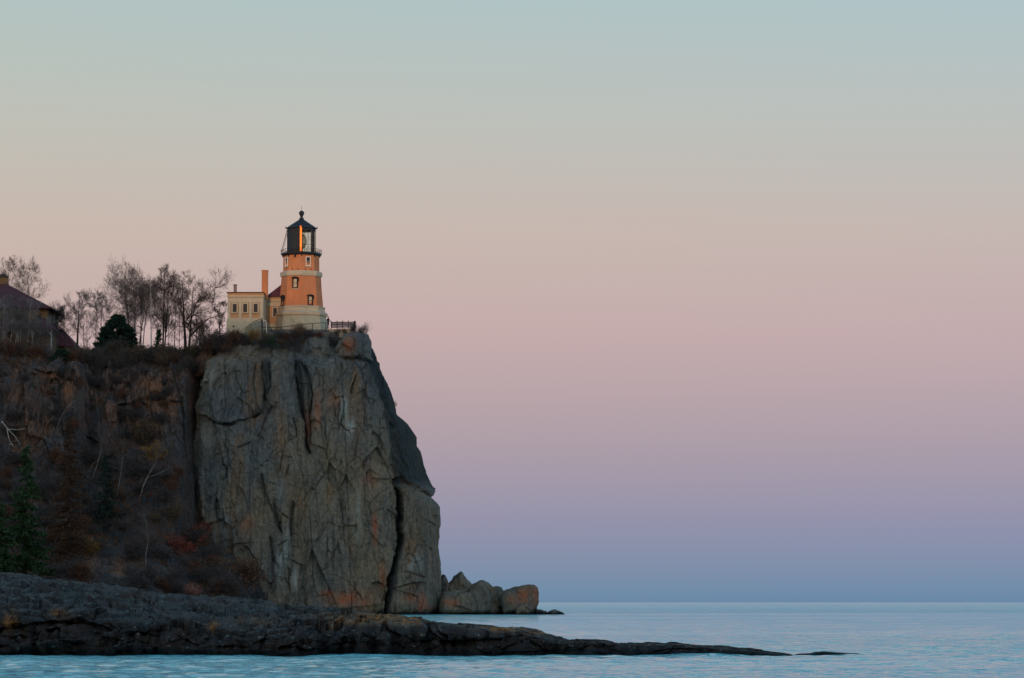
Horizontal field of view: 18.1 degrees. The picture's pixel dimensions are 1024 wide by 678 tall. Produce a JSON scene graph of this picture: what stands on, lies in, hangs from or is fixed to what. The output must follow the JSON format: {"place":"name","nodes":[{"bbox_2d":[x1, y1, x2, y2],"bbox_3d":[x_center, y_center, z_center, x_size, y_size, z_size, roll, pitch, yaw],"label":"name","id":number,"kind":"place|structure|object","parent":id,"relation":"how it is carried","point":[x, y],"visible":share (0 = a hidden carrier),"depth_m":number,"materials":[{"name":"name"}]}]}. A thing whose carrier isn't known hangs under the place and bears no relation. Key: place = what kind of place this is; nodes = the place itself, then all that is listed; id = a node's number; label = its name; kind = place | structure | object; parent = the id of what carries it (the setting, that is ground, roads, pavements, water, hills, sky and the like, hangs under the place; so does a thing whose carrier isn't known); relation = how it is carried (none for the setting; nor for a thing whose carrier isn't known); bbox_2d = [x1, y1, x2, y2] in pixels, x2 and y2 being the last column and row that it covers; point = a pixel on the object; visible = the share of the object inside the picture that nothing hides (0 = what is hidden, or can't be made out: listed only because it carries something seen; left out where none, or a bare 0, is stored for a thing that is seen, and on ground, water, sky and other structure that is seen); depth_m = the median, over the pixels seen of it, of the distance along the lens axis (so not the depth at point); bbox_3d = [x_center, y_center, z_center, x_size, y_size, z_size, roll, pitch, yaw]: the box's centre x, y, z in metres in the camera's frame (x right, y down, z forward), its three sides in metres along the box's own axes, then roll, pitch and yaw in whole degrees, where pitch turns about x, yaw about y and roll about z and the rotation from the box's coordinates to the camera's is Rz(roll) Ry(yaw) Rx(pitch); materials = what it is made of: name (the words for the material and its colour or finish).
{"place":"outdoors","nodes":[
{"label":"outdoors","id":0,"kind":"place"},
{"bbox_2d":[0,254,31,290],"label":"bare tree","id":1,"kind":"object","parent":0,"point":[7,263],"visible":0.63,"depth_m":496.31,"materials":[{"name":"grey plant"}]},
{"bbox_2d":[3,255,52,298],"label":"bare tree","id":2,"kind":"object","parent":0,"point":[24,282],"visible":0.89,"depth_m":494.96,"materials":[{"name":"grey plant"}]},
{"bbox_2d":[0,354,265,599],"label":"hillside","id":3,"kind":"structure","parent":0,"point":[186,403],"depth_m":443.76,"materials":[{"name":"brown plant"}]},
{"bbox_2d":[0,293,20,339],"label":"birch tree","id":4,"kind":"object","parent":3,"relation":"on","point":[7,310],"visible":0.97,"depth_m":464.76,"materials":[{"name":"grey plant"}]},
{"bbox_2d":[0,339,21,356],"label":"shrub","id":5,"kind":"object","parent":3,"relation":"on","point":[9,348],"visible":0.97,"depth_m":458.09,"materials":[{"name":"orange plant"}]},
{"bbox_2d":[0,500,24,572],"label":"spruce tree","id":6,"kind":"object","parent":3,"relation":"on","point":[6,565],"visible":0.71,"depth_m":387.06,"materials":[{"name":"green plant"}]},
{"bbox_2d":[0,293,28,342],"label":"tree","id":7,"kind":"object","parent":3,"relation":"on","point":[5,326],"visible":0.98,"depth_m":464.74,"materials":[{"name":"grey plant"}]},
{"bbox_2d":[0,305,28,340],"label":"tree","id":8,"kind":"object","parent":3,"relation":"on","point":[14,326],"visible":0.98,"depth_m":465.81,"materials":[{"name":"grey plant"}]},
{"bbox_2d":[0,447,35,466],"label":"shrub","id":9,"kind":"object","parent":3,"relation":"on","point":[16,457],"visible":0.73,"depth_m":437.10,"materials":[{"name":"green plant"}]},
{"bbox_2d":[10,311,36,341],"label":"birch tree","id":10,"kind":"object","parent":3,"relation":"on","point":[24,330],"visible":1,"depth_m":466.50,"materials":[{"name":"grey plant"}]},
{"bbox_2d":[0,445,55,578],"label":"spruce tree","id":11,"kind":"object","parent":3,"relation":"on","point":[31,547],"visible":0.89,"depth_m":390.87,"materials":[{"name":"green plant"}]},
{"bbox_2d":[0,274,60,357],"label":"brick house","id":12,"kind":"structure","parent":3,"relation":"on","point":[45,310],"depth_m":478.23,"materials":[{"name":"red brick"}]},
{"bbox_2d":[18,297,43,342],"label":"tree","id":13,"kind":"object","parent":3,"relation":"on","point":[34,310],"visible":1,"depth_m":466.75,"materials":[{"name":"grey plant"}]},
{"bbox_2d":[18,317,50,347],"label":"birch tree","id":14,"kind":"object","parent":3,"relation":"on","point":[30,325],"visible":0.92,"depth_m":465.95,"materials":[{"name":"grey plant"}]},
{"bbox_2d":[21,344,51,358],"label":"shrub","id":15,"kind":"object","parent":3,"relation":"on","point":[36,352],"visible":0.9,"depth_m":458.28,"materials":[{"name":"orange plant"}]},
{"bbox_2d":[18,315,56,350],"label":"birch tree","id":16,"kind":"object","parent":3,"relation":"on","point":[47,322],"visible":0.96,"depth_m":464.81,"materials":[{"name":"grey plant"}]},
{"bbox_2d":[32,320,61,351],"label":"birch tree","id":17,"kind":"object","parent":3,"relation":"on","point":[44,333],"visible":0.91,"depth_m":463.93,"materials":[{"name":"grey plant"}]},
{"bbox_2d":[46,446,63,461],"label":"shrub","id":18,"kind":"object","parent":3,"relation":"on","point":[54,453],"visible":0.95,"depth_m":437.00,"materials":[{"name":"orange plant"}]},
{"bbox_2d":[47,348,72,362],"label":"pine shrub","id":19,"kind":"object","parent":3,"relation":"on","point":[62,353],"visible":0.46,"depth_m":452.66,"materials":[{"name":"green plant"}]},
{"bbox_2d":[48,300,83,349],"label":"bare tree","id":20,"kind":"object","parent":3,"relation":"on","point":[59,312],"visible":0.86,"depth_m":481.62,"materials":[{"name":"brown plant"}]},
{"bbox_2d":[41,419,95,563],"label":"larch tree","id":21,"kind":"object","parent":3,"relation":"on","point":[67,546],"visible":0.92,"depth_m":415.27,"materials":[{"name":"brown plant"}]},
{"bbox_2d":[57,331,79,349],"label":"outbuilding","id":22,"kind":"structure","parent":3,"relation":"on","point":[63,344],"depth_m":489.67,"materials":[{"name":"brick"}]},
{"bbox_2d":[55,381,91,427],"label":"slender birch","id":23,"kind":"object","parent":3,"relation":"on","point":[76,399],"visible":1,"depth_m":439.72,"materials":[{"name":"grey plant"}]},
{"bbox_2d":[63,288,92,344],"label":"bare tree","id":24,"kind":"object","parent":3,"relation":"on","point":[86,302],"visible":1,"depth_m":475.56,"materials":[{"name":"brown plant"}]},
{"bbox_2d":[67,559,99,580],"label":"shrub","id":25,"kind":"object","parent":3,"relation":"on","point":[81,568],"visible":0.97,"depth_m":402.89,"materials":[{"name":"orange plant"}]},
{"bbox_2d":[71,347,97,364],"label":"shrub","id":26,"kind":"object","parent":3,"relation":"on","point":[86,359],"visible":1,"depth_m":452.77,"materials":[{"name":"brown plant"}]},
{"bbox_2d":[78,535,99,554],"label":"shrub","id":27,"kind":"object","parent":3,"relation":"on","point":[92,550],"visible":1,"depth_m":416.72,"materials":[{"name":"brown plant"}]},
{"bbox_2d":[76,446,103,466],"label":"shrub","id":28,"kind":"object","parent":3,"relation":"on","point":[91,457],"visible":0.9,"depth_m":442.44,"materials":[{"name":"brown plant"}]},
{"bbox_2d":[87,285,114,338],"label":"bare tree","id":29,"kind":"object","parent":3,"relation":"on","point":[98,294],"visible":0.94,"depth_m":479.99,"materials":[{"name":"brown plant"}]},
{"bbox_2d":[87,424,115,477],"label":"slender birch","id":30,"kind":"object","parent":3,"relation":"on","point":[101,450],"visible":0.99,"depth_m":438.41,"materials":[{"name":"brown plant"}]},
{"bbox_2d":[93,419,115,474],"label":"slender birch","id":31,"kind":"object","parent":3,"relation":"on","point":[102,435],"visible":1,"depth_m":438.83,"materials":[{"name":"brown plant"}]},
{"bbox_2d":[89,350,120,370],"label":"shrub","id":32,"kind":"object","parent":3,"relation":"on","point":[104,362],"visible":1,"depth_m":453.04,"materials":[{"name":"brown plant"}]},
{"bbox_2d":[90,454,120,532],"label":"cedar tree","id":33,"kind":"object","parent":3,"relation":"on","point":[105,501],"visible":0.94,"depth_m":429.50,"materials":[{"name":"green plant"}]},
{"bbox_2d":[94,456,125,471],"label":"shrub","id":34,"kind":"object","parent":3,"relation":"on","point":[111,465],"visible":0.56,"depth_m":441.50,"materials":[{"name":"brown plant"}]},
{"bbox_2d":[101,336,126,354],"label":"shrub","id":35,"kind":"object","parent":3,"relation":"on","point":[109,346],"visible":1,"depth_m":456.37,"materials":[{"name":"brown plant"}]},
{"bbox_2d":[92,314,143,349],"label":"pine tree","id":36,"kind":"object","parent":3,"relation":"on","point":[119,325],"visible":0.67,"depth_m":466.50,"materials":[{"name":"green plant"}]},
{"bbox_2d":[105,431,130,458],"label":"shrub","id":37,"kind":"object","parent":3,"relation":"on","point":[118,448],"visible":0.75,"depth_m":443.91,"materials":[{"name":"brown plant"}]},
{"bbox_2d":[109,478,133,500],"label":"shrub","id":38,"kind":"object","parent":3,"relation":"on","point":[120,494],"visible":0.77,"depth_m":436.09,"materials":[{"name":"brown plant"}]},
{"bbox_2d":[107,440,137,499],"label":"slender birch","id":39,"kind":"object","parent":3,"relation":"on","point":[121,450],"visible":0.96,"depth_m":435.16,"materials":[{"name":"brown plant"}]},
{"bbox_2d":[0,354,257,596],"bbox_3d":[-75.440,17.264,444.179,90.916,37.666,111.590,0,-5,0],"label":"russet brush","id":40,"kind":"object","parent":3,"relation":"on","point":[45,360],"visible":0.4,"depth_m":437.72,"materials":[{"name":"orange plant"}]},
{"bbox_2d":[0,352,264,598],"bbox_3d":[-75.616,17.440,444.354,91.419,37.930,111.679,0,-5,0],"label":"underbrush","id":41,"kind":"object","parent":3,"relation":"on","point":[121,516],"visible":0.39,"depth_m":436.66,"materials":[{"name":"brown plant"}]},
{"bbox_2d":[97,254,167,344],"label":"bare tree","id":42,"kind":"object","parent":3,"relation":"on","point":[125,295],"visible":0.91,"depth_m":473.66,"materials":[{"name":"brown plant"}]},
{"bbox_2d":[117,538,150,562],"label":"shrub","id":43,"kind":"object","parent":3,"relation":"on","point":[134,553],"visible":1,"depth_m":412.33,"materials":[{"name":"brown plant"}]},
{"bbox_2d":[125,405,150,420],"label":"shrub","id":44,"kind":"object","parent":3,"relation":"on","point":[138,414],"visible":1,"depth_m":447.88,"materials":[{"name":"brown plant"}]},
{"bbox_2d":[124,460,152,479],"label":"shrub","id":45,"kind":"object","parent":3,"relation":"on","point":[135,470],"visible":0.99,"depth_m":440.00,"materials":[{"name":"brown plant"}]},
{"bbox_2d":[121,568,158,591],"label":"shrub","id":46,"kind":"object","parent":3,"relation":"on","point":[137,580],"visible":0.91,"depth_m":396.03,"materials":[{"name":"brown plant"}]},
{"bbox_2d":[123,413,161,445],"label":"shrub","id":47,"kind":"object","parent":3,"relation":"on","point":[140,435],"visible":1,"depth_m":445.82,"materials":[{"name":"brown plant"}]},
{"bbox_2d":[135,502,154,565],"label":"slender birch","id":48,"kind":"object","parent":3,"relation":"on","point":[146,533],"visible":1,"depth_m":410.05,"materials":[{"name":"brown plant"}]},
{"bbox_2d":[128,524,164,545],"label":"shrub","id":49,"kind":"object","parent":3,"relation":"on","point":[150,537],"visible":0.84,"depth_m":419.93,"materials":[{"name":"brown plant"}]},
{"bbox_2d":[136,563,160,583],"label":"shrub","id":50,"kind":"object","parent":3,"relation":"on","point":[153,572],"visible":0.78,"depth_m":400.16,"materials":[{"name":"brown plant"}]},
{"bbox_2d":[129,345,167,363],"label":"shrub","id":51,"kind":"object","parent":3,"relation":"on","point":[148,354],"visible":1,"depth_m":454.22,"materials":[{"name":"brown plant"}]},
{"bbox_2d":[137,278,164,346],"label":"birch tree","id":52,"kind":"object","parent":3,"relation":"on","point":[154,306],"visible":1,"depth_m":469.15,"materials":[{"name":"brown plant"}]},
{"bbox_2d":[139,438,172,461],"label":"shrub","id":53,"kind":"object","parent":3,"relation":"on","point":[150,451],"visible":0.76,"depth_m":443.00,"materials":[{"name":"plant"}]},
{"bbox_2d":[139,437,172,498],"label":"slender birch","id":54,"kind":"object","parent":3,"relation":"on","point":[161,448],"visible":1,"depth_m":435.49,"materials":[{"name":"grey plant"}]},
{"bbox_2d":[146,409,171,424],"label":"shrub","id":55,"kind":"object","parent":3,"relation":"on","point":[158,417],"visible":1,"depth_m":447.43,"materials":[{"name":"brown plant"}]},
{"bbox_2d":[140,540,178,563],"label":"shrub","id":56,"kind":"object","parent":3,"relation":"on","point":[161,553],"visible":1,"depth_m":413.76,"materials":[{"name":"brown plant"}]},
{"bbox_2d":[152,346,176,369],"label":"shrub","id":57,"kind":"object","parent":3,"relation":"on","point":[158,358],"visible":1,"depth_m":453.44,"materials":[{"name":"brown plant"}]},
{"bbox_2d":[142,451,187,485],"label":"slender birch","id":58,"kind":"object","parent":3,"relation":"on","point":[167,466],"visible":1,"depth_m":436.77,"materials":[{"name":"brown plant"}]},
{"bbox_2d":[148,264,184,346],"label":"bare tree","id":59,"kind":"object","parent":3,"relation":"on","point":[166,292],"visible":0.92,"depth_m":471.58,"materials":[{"name":"brown plant"}]},
{"bbox_2d":[161,477,179,492],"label":"shrub","id":60,"kind":"object","parent":3,"relation":"on","point":[172,483],"visible":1,"depth_m":437.76,"materials":[{"name":"orange plant"}]},
{"bbox_2d":[156,496,187,522],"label":"shrub","id":61,"kind":"object","parent":3,"relation":"on","point":[174,513],"visible":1,"depth_m":431.94,"materials":[{"name":"brown plant"}]},
{"bbox_2d":[167,577,187,593],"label":"shrub","id":62,"kind":"object","parent":3,"relation":"on","point":[176,587],"visible":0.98,"depth_m":401.52,"materials":[{"name":"brown plant"}]},
{"bbox_2d":[164,532,204,556],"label":"shrub","id":63,"kind":"object","parent":3,"relation":"on","point":[185,546],"visible":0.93,"depth_m":423.30,"materials":[{"name":"red plant"}]},
{"bbox_2d":[174,546,198,566],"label":"shrub","id":64,"kind":"object","parent":3,"relation":"on","point":[186,559],"visible":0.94,"depth_m":419.45,"materials":[{"name":"brown plant"}]},
{"bbox_2d":[182,583,202,595],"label":"shrub","id":65,"kind":"object","parent":3,"relation":"on","point":[191,591],"visible":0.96,"depth_m":401.49,"materials":[{"name":"red plant"}]},
{"bbox_2d":[182,316,211,344],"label":"bare tree","id":66,"kind":"object","parent":3,"relation":"on","point":[197,324],"visible":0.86,"depth_m":469.02,"materials":[{"name":"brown plant"}]},
{"bbox_2d":[181,524,212,544],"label":"shrub","id":67,"kind":"object","parent":3,"relation":"on","point":[196,534],"visible":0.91,"depth_m":432.26,"materials":[{"name":"brown plant"}]},
{"bbox_2d":[167,267,232,347],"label":"bare tree","id":68,"kind":"object","parent":3,"relation":"on","point":[196,305],"visible":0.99,"depth_m":467.29,"materials":[{"name":"grey plant"}]},
{"bbox_2d":[202,552,224,568],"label":"shrub","id":69,"kind":"object","parent":3,"relation":"on","point":[209,560],"visible":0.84,"depth_m":422.80,"materials":[{"name":"orange plant"}]},
{"bbox_2d":[205,554,231,575],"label":"shrub","id":70,"kind":"object","parent":3,"relation":"on","point":[220,565],"visible":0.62,"depth_m":420.80,"materials":[{"name":"brown plant"}]},
{"bbox_2d":[205,576,238,595],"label":"shrub","id":71,"kind":"object","parent":3,"relation":"on","point":[220,588],"visible":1,"depth_m":409.90,"materials":[{"name":"orange plant"}]},
{"bbox_2d":[210,572,244,594],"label":"shrub","id":72,"kind":"object","parent":3,"relation":"on","point":[227,581],"visible":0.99,"depth_m":409.77,"materials":[{"name":"brown plant"}]},
{"bbox_2d":[219,554,282,591],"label":"shrub","id":73,"kind":"object","parent":3,"relation":"on","point":[251,573],"visible":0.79,"depth_m":422.31,"materials":[{"name":"orange plant"}]},
{"bbox_2d":[194,329,441,614],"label":"cliff headland","id":74,"kind":"structure","parent":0,"point":[313,484],"depth_m":447.27,"materials":[{"name":"grey stone"}]},
{"bbox_2d":[195,349,219,379],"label":"outcrop","id":75,"kind":"object","parent":74,"relation":"on","point":[203,358],"visible":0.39,"depth_m":455.64,"materials":[{"name":"stone"}]},
{"bbox_2d":[187,335,214,354],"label":"shrub","id":76,"kind":"object","parent":75,"relation":"on","point":[202,344],"visible":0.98,"depth_m":455.32,"materials":[{"name":"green plant"}]},
{"bbox_2d":[212,300,226,334],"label":"bare tree","id":77,"kind":"object","parent":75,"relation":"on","point":[221,320],"visible":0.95,"depth_m":461.73,"materials":[{"name":"grey plant"}]},
{"bbox_2d":[196,338,220,354],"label":"shrub","id":78,"kind":"object","parent":74,"relation":"on","point":[213,348],"visible":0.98,"depth_m":454.61,"materials":[{"name":"orange plant"}]},
{"bbox_2d":[208,338,231,352],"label":"shrub","id":79,"kind":"object","parent":74,"relation":"on","point":[217,345],"visible":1,"depth_m":453.14,"materials":[{"name":"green plant"}]},
{"bbox_2d":[226,328,245,343],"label":"shrub","id":80,"kind":"object","parent":74,"relation":"on","point":[232,337],"visible":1,"depth_m":452.51,"materials":[{"name":"orange plant"}]},
{"bbox_2d":[234,340,262,359],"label":"outcrop","id":81,"kind":"object","parent":74,"relation":"on","point":[242,351],"visible":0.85,"depth_m":452.25,"materials":[{"name":"grey stone"}]},
{"bbox_2d":[243,324,261,342],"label":"shrub","id":82,"kind":"object","parent":74,"relation":"on","point":[253,335],"visible":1,"depth_m":452.09,"materials":[{"name":"brown plant"}]},
{"bbox_2d":[226,270,280,335],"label":"fog signal building","id":83,"kind":"structure","parent":74,"relation":"on","point":[245,309],"depth_m":456.82,"materials":[{"name":"beige paint"}]},
{"bbox_2d":[245,318,262,339],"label":"stair wall","id":84,"kind":"structure","parent":74,"relation":"on","point":[258,325],"depth_m":454.64,"materials":[{"name":"grey concrete"}]},
{"bbox_2d":[275,206,327,329],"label":"lighthouse","id":85,"kind":"object","parent":74,"relation":"on","point":[301,290],"visible":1,"depth_m":462.02,"materials":[{"name":"orange brick"}]},
{"bbox_2d":[299,335,330,356],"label":"outcrop","id":86,"kind":"object","parent":74,"relation":"on","point":[313,346],"visible":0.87,"depth_m":451.87,"materials":[{"name":"grey stone"}]},
{"bbox_2d":[321,329,357,337],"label":"terrace wall","id":87,"kind":"structure","parent":74,"relation":"on","point":[340,333],"depth_m":456.82,"materials":[{"name":"beige stone"}]},
{"bbox_2d":[331,321,355,328],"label":"iron railing","id":88,"kind":"object","parent":87,"relation":"on","point":[342,324],"visible":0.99,"depth_m":457.26,"materials":[{"name":"metal"}]},
{"bbox_2d":[334,333,372,361],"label":"outcrop","id":89,"kind":"object","parent":74,"relation":"on","point":[352,345],"visible":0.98,"depth_m":452.35,"materials":[{"name":"grey stone"}]},
{"bbox_2d":[441,574,447,594],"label":"boulder","id":90,"kind":"object","parent":74,"relation":"on","point":[444,583],"visible":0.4,"depth_m":456.29,"materials":[{"name":"grey stone"}]},
{"bbox_2d":[0,572,792,656],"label":"rock shelf","id":91,"kind":"object","parent":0,"point":[40,616],"visible":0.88,"depth_m":104.15,"materials":[{"name":"grey stone"}]},
{"bbox_2d":[0,602,1023,677],"bbox_3d":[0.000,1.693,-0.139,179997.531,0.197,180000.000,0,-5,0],"label":"lake","id":92,"kind":"structure","parent":0,"point":[934,639],"depth_m":103.39,"materials":[{"name":"teal liquid"}]},
{"bbox_2d":[448,571,471,590],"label":"boulder","id":93,"kind":"object","parent":92,"relation":"in","point":[459,581],"visible":0.3,"depth_m":458.43,"materials":[{"name":"grey stone"}]},
{"bbox_2d":[438,580,501,614],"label":"boulder","id":94,"kind":"object","parent":92,"relation":"in","point":[479,597],"visible":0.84,"depth_m":446.91,"materials":[{"name":"grey stone"}]},
{"bbox_2d":[501,584,538,614],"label":"boulder","id":95,"kind":"object","parent":92,"relation":"in","point":[513,598],"visible":0.9,"depth_m":445.64,"materials":[{"name":"stone"}]},
{"bbox_2d":[515,603,533,614],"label":"boulder","id":96,"kind":"object","parent":92,"relation":"in","point":[523,609],"visible":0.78,"depth_m":443.17,"materials":[{"name":"grey stone"}]},
{"bbox_2d":[795,651,857,654],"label":"reef rock","id":97,"kind":"object","parent":92,"relation":"in","point":[825,653],"visible":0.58,"depth_m":103.60,"materials":[{"name":"grey stone"}]},
{"bbox_2d":[0,0,1023,601],"label":"sky","id":98,"kind":"structure","parent":0,"point":[662,300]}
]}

